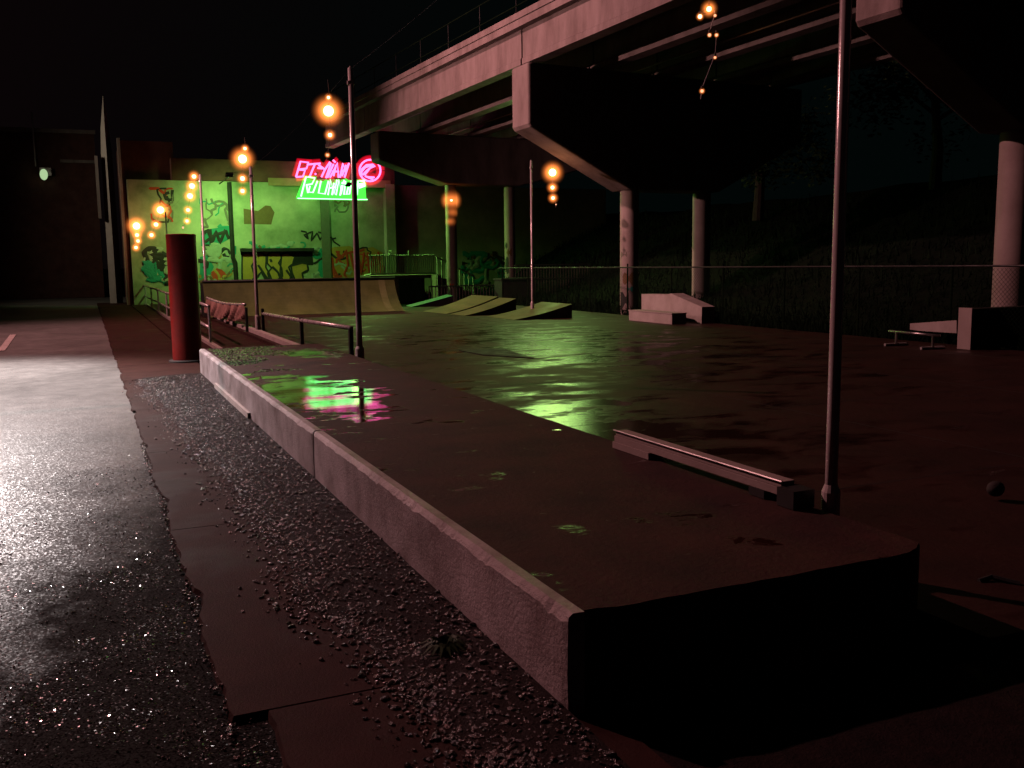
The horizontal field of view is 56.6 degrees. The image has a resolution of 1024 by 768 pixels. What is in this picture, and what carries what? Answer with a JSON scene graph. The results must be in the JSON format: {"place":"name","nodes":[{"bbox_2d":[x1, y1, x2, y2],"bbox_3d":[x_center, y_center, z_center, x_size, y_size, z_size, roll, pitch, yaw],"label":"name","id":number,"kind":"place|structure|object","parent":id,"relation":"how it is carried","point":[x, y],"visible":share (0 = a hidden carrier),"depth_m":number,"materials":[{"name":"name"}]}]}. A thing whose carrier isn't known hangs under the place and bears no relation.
{"place":"outdoors","nodes":[
{"label":"outdoors","id":0,"kind":"place"},
{"bbox_2d":[133,222,139,248],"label":"string light","id":1,"kind":"object","parent":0,"point":[136,225],"visible":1,"depth_m":52.00,"materials":[{"name":"orange glass"}]},
{"bbox_2d":[0,304,283,767],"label":"street","id":2,"kind":"structure","parent":0,"point":[65,405],"depth_m":6.69,"materials":[{"name":"grey asphalt"}]},
{"bbox_2d":[0,334,15,350],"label":"road marking","id":3,"kind":"object","parent":2,"relation":"on","point":[6,343],"visible":1,"depth_m":28.32,"materials":[{"name":"paint"}]},
{"bbox_2d":[0,444,257,767],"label":"loose grit","id":4,"kind":"object","parent":2,"relation":"on","point":[213,686],"visible":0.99,"depth_m":5.95,"materials":[{"name":"grey gravel"}]},
{"bbox_2d":[150,206,163,236],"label":"string light","id":5,"kind":"object","parent":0,"point":[160,209],"visible":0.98,"depth_m":51.87,"materials":[{"name":"glass"}]},
{"bbox_2d":[97,302,671,767],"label":"sidewalk","id":6,"kind":"structure","parent":0,"point":[283,680],"depth_m":5.58,"materials":[{"name":"concrete"}]},
{"bbox_2d":[165,234,201,362],"bbox_3d":[-7.506,-1.955,21.761,0.830,2.920,0.830,-4,8,-24],"label":"red post","id":7,"kind":"object","parent":6,"relation":"on","point":[181,251],"visible":0.91,"depth_m":21.51,"materials":[{"name":"metal"}]},
{"bbox_2d":[124,373,629,767],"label":"gravel bed","id":8,"kind":"object","parent":6,"relation":"on","point":[573,750],"visible":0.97,"depth_m":6.01,"materials":[{"name":"grey gravel"}]},
{"bbox_2d":[417,634,466,658],"bbox_3d":[-0.382,1.480,5.349,0.331,0.060,0.311,-4,8,-24],"label":"weed","id":9,"kind":"object","parent":8,"relation":"on","point":[446,642],"visible":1,"depth_m":5.33,"materials":[{"name":"green plant"}]},
{"bbox_2d":[8,269,973,742],"bbox_3d":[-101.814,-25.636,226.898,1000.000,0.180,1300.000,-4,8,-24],"label":"ground","id":10,"kind":"structure","parent":0,"point":[918,655],"depth_m":5.19,"materials":[{"name":"soil"}]},
{"bbox_2d":[0,112,104,299],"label":"warehouse","id":11,"kind":"structure","parent":10,"relation":"on","point":[50,240],"depth_m":69.33,"materials":[{"name":"brown brick"}]},
{"bbox_2d":[0,297,125,306],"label":"yard","id":12,"kind":"structure","parent":10,"relation":"on","point":[45,302],"depth_m":61.05,"materials":[{"name":"concrete"}]},
{"bbox_2d":[94,97,122,302],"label":"pylon","id":13,"kind":"object","parent":12,"relation":"on","point":[114,272],"visible":0.9,"depth_m":56.24,"materials":[{"name":"concrete"}]},
{"bbox_2d":[116,138,605,304],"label":"building","id":14,"kind":"structure","parent":12,"relation":"on","point":[296,238],"depth_m":57.17,"materials":[{"name":"green brick"}]},
{"bbox_2d":[219,172,233,183],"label":"flood light","id":15,"kind":"object","parent":14,"relation":"attached to","point":[229,174],"visible":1,"depth_m":50.85,"materials":[{"name":"metal"}]},
{"bbox_2d":[295,159,380,199],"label":"neon sign","id":16,"kind":"object","parent":14,"relation":"attached to","point":[309,189],"visible":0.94,"depth_m":56.28,"materials":[{"name":"glass"}]},
{"bbox_2d":[340,182,350,186],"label":"flood light","id":17,"kind":"object","parent":16,"relation":"attached to","point":[347,184],"visible":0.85,"depth_m":54.58,"materials":[{"name":"metal"}]},
{"bbox_2d":[131,304,269,363],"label":"verge","id":18,"kind":"structure","parent":10,"relation":"on","point":[224,336],"depth_m":31.42,"materials":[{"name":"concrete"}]},
{"bbox_2d":[165,212,169,304],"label":"light pole","id":19,"kind":"object","parent":18,"relation":"on","point":[166,227],"visible":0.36,"depth_m":50.73,"materials":[{"name":"grey metal"}]},
{"bbox_2d":[170,0,436,208],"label":"overhead wire","id":20,"kind":"object","parent":19,"relation":"attached to","point":[332,89],"visible":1,"depth_m":17.68,"materials":[{"name":"rubber"}]},
{"bbox_2d":[182,168,195,227],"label":"string light","id":21,"kind":"object","parent":20,"relation":"hanging from","point":[191,186],"visible":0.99,"depth_m":42.14,"materials":[{"name":"glass"}]},
{"bbox_2d":[238,137,246,192],"bbox_3d":[-8.655,-6.952,30.557,1.041,1.926,1.041,-4,8,-24],"label":"string light","id":22,"kind":"object","parent":20,"relation":"hanging from","point":[242,158],"visible":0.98,"depth_m":30.48,"materials":[{"name":"glass"}]},
{"bbox_2d":[324,83,332,160],"bbox_3d":[-3.700,-5.322,19.193,0.798,1.608,0.798,-4,8,-24],"label":"string light","id":23,"kind":"object","parent":20,"relation":"hanging from","point":[328,109],"visible":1,"depth_m":19.13,"materials":[{"name":"orange glass"}]},
{"bbox_2d":[144,303,221,347],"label":"kerb","id":24,"kind":"structure","parent":18,"relation":"on","point":[207,342],"depth_m":27.73,"materials":[{"name":"concrete"}]},
{"bbox_2d":[143,285,211,341],"bbox_3d":[-18.423,-4.410,48.547,0.110,1.130,50.070,-4,8,-24],"label":"guard rail","id":25,"kind":"object","parent":24,"relation":"on","point":[208,326],"visible":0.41,"depth_m":39.45,"materials":[{"name":"metal"}]},
{"bbox_2d":[360,250,434,300],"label":"loading dock","id":26,"kind":"object","parent":10,"relation":"on","point":[410,286],"visible":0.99,"depth_m":56.31,"materials":[{"name":"grey paint"}]},
{"bbox_2d":[493,278,535,302],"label":"storage bin","id":27,"kind":"object","parent":10,"relation":"on","point":[498,287],"visible":0.68,"depth_m":49.82,"materials":[{"name":"metal"}]},
{"bbox_2d":[199,344,919,716],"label":"concrete platform","id":28,"kind":"structure","parent":10,"relation":"on","point":[573,570],"depth_m":5.85,"materials":[{"name":"concrete"}]},
{"bbox_2d":[209,346,304,372],"bbox_3d":[-4.479,-0.490,17.346,1.585,0.016,4.828,-4,8,-24],"label":"moss","id":29,"kind":"object","parent":28,"relation":"on","point":[246,352],"visible":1,"depth_m":18.01,"materials":[{"name":"green plant"}]},
{"bbox_2d":[612,429,814,509],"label":"grind beam","id":30,"kind":"structure","parent":28,"relation":"on","point":[788,493],"depth_m":7.13,"materials":[{"name":"concrete"}]},
{"bbox_2d":[324,0,1023,314],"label":"bridge","id":31,"kind":"structure","parent":10,"relation":"on","point":[606,94],"depth_m":37.33,"materials":[{"name":"concrete"}]},
{"bbox_2d":[549,163,556,207],"bbox_3d":[1.591,-7.891,37.252,1.128,1.918,1.128,-4,8,-24],"label":"string light","id":32,"kind":"object","parent":31,"relation":"hanging from","point":[552,171],"visible":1,"depth_m":37.16,"materials":[{"name":"glass"}]},
{"bbox_2d":[0,0,999,268],"label":"sky","id":33,"kind":"structure","parent":0,"point":[201,77],"materials":[{"name":"black"}]},
{"bbox_2d":[200,305,1023,659],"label":"skate floor","id":34,"kind":"structure","parent":0,"point":[964,529],"depth_m":13.88,"materials":[{"name":"concrete"}]},
{"bbox_2d":[199,174,206,279],"bbox_3d":[-13.009,-5.848,40.100,0.209,5.912,0.209,-4,8,-24],"label":"light pole","id":35,"kind":"object","parent":34,"relation":"on","point":[203,235],"visible":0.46,"depth_m":39.97,"materials":[{"name":"grey metal"}]},
{"bbox_2d":[204,297,248,331],"bbox_3d":[-10.739,-2.699,35.111,0.356,0.970,11.090,-4,8,-24],"label":"tarpaulin rail","id":36,"kind":"object","parent":34,"relation":"on","point":[232,312],"visible":0.89,"depth_m":33.54,"materials":[{"name":"fabric"}]},
{"bbox_2d":[200,308,297,344],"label":"kerb","id":37,"kind":"structure","parent":34,"relation":"on","point":[274,338],"depth_m":27.67,"materials":[{"name":"paint"}]},
{"bbox_2d":[248,166,260,329],"bbox_3d":[-7.851,-4.050,28.960,0.209,5.075,0.209,-4,8,-24],"label":"light pole","id":38,"kind":"object","parent":37,"relation":"on","point":[257,315],"visible":0.83,"depth_m":28.94,"materials":[{"name":"grey metal"}]},
{"bbox_2d":[199,277,405,316],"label":"quarter pipe","id":39,"kind":"object","parent":34,"relation":"on","point":[306,296],"visible":0.94,"depth_m":41.05,"materials":[{"name":"brown wood"}]},
{"bbox_2d":[261,308,353,354],"bbox_3d":[-5.517,-1.390,24.518,0.100,0.841,10.870,-4,8,-24],"label":"grind rail","id":40,"kind":"object","parent":34,"relation":"on","point":[301,321],"visible":0.86,"depth_m":23.20,"materials":[{"name":"metal"}]},
{"bbox_2d":[347,66,364,358],"bbox_3d":[-2.838,-2.876,17.235,0.209,5.590,0.209,-4,8,-24],"label":"light pole","id":41,"kind":"object","parent":34,"relation":"on","point":[359,350],"visible":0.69,"depth_m":17.18,"materials":[{"name":"grey metal"}]},
{"bbox_2d":[406,294,452,306],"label":"kicker ramp","id":42,"kind":"structure","parent":34,"relation":"on","point":[444,300],"depth_m":45.90,"materials":[{"name":"green paint"}]},
{"bbox_2d":[423,295,497,313],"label":"kicker ramp","id":43,"kind":"structure","parent":34,"relation":"on","point":[469,302],"depth_m":40.14,"materials":[{"name":"brown wood"}]},
{"bbox_2d":[451,298,515,315],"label":"kicker ramp","id":44,"kind":"structure","parent":34,"relation":"on","point":[498,306],"depth_m":38.08,"materials":[{"name":"brown wood"}]},
{"bbox_2d":[459,348,532,357],"bbox_3d":[-0.257,-0.693,21.791,1.065,0.014,2.583,-4,8,-24],"label":"floor plate","id":45,"kind":"object","parent":34,"relation":"on","point":[498,352],"visible":1,"depth_m":22.00,"materials":[{"name":"metal"}]},
{"bbox_2d":[487,302,571,319],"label":"kicker ramp","id":46,"kind":"structure","parent":34,"relation":"on","point":[545,310],"depth_m":35.17,"materials":[{"name":"brown wood"}]},
{"bbox_2d":[530,160,533,308],"bbox_3d":[0.751,-5.496,36.068,0.171,5.895,0.171,-4,8,-24],"label":"light pole","id":47,"kind":"object","parent":34,"relation":"on","point":[531,218],"visible":0.79,"depth_m":36.01,"materials":[{"name":"grey metal"}]},
{"bbox_2d":[272,309,1023,491],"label":"floor joints","id":48,"kind":"object","parent":34,"relation":"on","point":[740,399],"visible":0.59,"depth_m":16.74,"materials":[{"name":"rubber"}]},
{"bbox_2d":[628,309,686,323],"bbox_3d":[4.899,-2.284,32.185,0.590,0.365,2.730,-4,8,-24],"label":"grind box","id":49,"kind":"object","parent":34,"relation":"on","point":[658,316],"visible":1,"depth_m":31.69,"materials":[{"name":"paint"}]},
{"bbox_2d":[641,293,714,323],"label":"launch ramp","id":50,"kind":"structure","parent":34,"relation":"on","point":[699,311],"depth_m":32.16,"materials":[{"name":"paint"}]},
{"bbox_2d":[821,0,852,515],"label":"light pole","id":51,"kind":"object","parent":34,"relation":"on","point":[830,496],"visible":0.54,"depth_m":6.18,"materials":[{"name":"grey metal"}]},
{"bbox_2d":[884,330,944,349],"bbox_3d":[9.367,-1.036,22.122,0.657,0.370,1.500,-4,8,-24],"label":"grind rail","id":52,"kind":"object","parent":34,"relation":"on","point":[896,332],"visible":1,"depth_m":22.00,"materials":[{"name":"metal"}]},
{"bbox_2d":[957,306,1023,349],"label":"ramp box","id":53,"kind":"object","parent":34,"relation":"on","point":[977,328],"visible":0.95,"depth_m":21.57,"materials":[{"name":"concrete"}]},
{"bbox_2d":[986,481,1004,496],"bbox_3d":[4.208,0.912,8.266,0.170,0.136,0.136,-4,8,-24],"label":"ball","id":54,"kind":"object","parent":34,"relation":"on","point":[995,488],"visible":1,"depth_m":8.22,"materials":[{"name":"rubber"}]},
{"bbox_2d":[977,574,1020,584],"bbox_3d":[3.175,1.278,6.201,0.256,0.051,0.080,1,8,16],"label":"stick","id":55,"kind":"object","parent":34,"relation":"on","point":[997,578],"visible":1,"depth_m":6.20,"materials":[{"name":"wood"}]},
{"bbox_2d":[698,0,717,98],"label":"string light","id":56,"kind":"object","parent":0,"point":[708,8],"visible":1,"depth_m":13.92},
{"bbox_2d":[425,175,1017,349],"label":"hillside","id":57,"kind":"structure","parent":0,"point":[917,253],"depth_m":39.78,"materials":[{"name":"green plant"}]},
{"bbox_2d":[431,256,474,298],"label":"stair","id":58,"kind":"object","parent":57,"relation":"on","point":[438,280],"visible":0.42,"depth_m":55.98,"materials":[{"name":"grey metal"}]},
{"bbox_2d":[429,263,589,301],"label":"picket fence","id":59,"kind":"object","parent":57,"relation":"on","point":[486,285],"visible":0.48,"depth_m":51.34,"materials":[{"name":"metal"}]},
{"bbox_2d":[425,173,1023,350],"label":"undergrowth","id":60,"kind":"object","parent":57,"relation":"on","point":[572,240],"visible":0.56,"depth_m":38.91,"materials":[{"name":"green plant"}]},
{"bbox_2d":[497,262,1023,348],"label":"chain link fence","id":61,"kind":"object","parent":57,"relation":"on","point":[951,291],"visible":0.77,"depth_m":27.62,"materials":[{"name":"metal"}]},
{"bbox_2d":[741,85,851,220],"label":"tree","id":62,"kind":"object","parent":57,"relation":"on","point":[761,173],"visible":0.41,"depth_m":46.14,"materials":[{"name":"green plant"}]},
{"bbox_2d":[834,60,975,189],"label":"tree","id":63,"kind":"object","parent":57,"relation":"on","point":[936,168],"visible":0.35,"depth_m":40.41,"materials":[{"name":"green plant"}]},
{"bbox_2d":[644,647,1023,767],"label":"path","id":64,"kind":"structure","parent":0,"point":[968,714],"depth_m":4.48,"materials":[{"name":"grey concrete"}]},
{"bbox_2d":[910,320,957,332],"bbox_3d":[10.264,-1.420,22.884,0.350,0.313,1.389,-4,8,-24],"label":"ramp","id":65,"kind":"object","parent":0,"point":[947,326],"visible":0.82,"depth_m":22.68,"materials":[{"name":"paint"}]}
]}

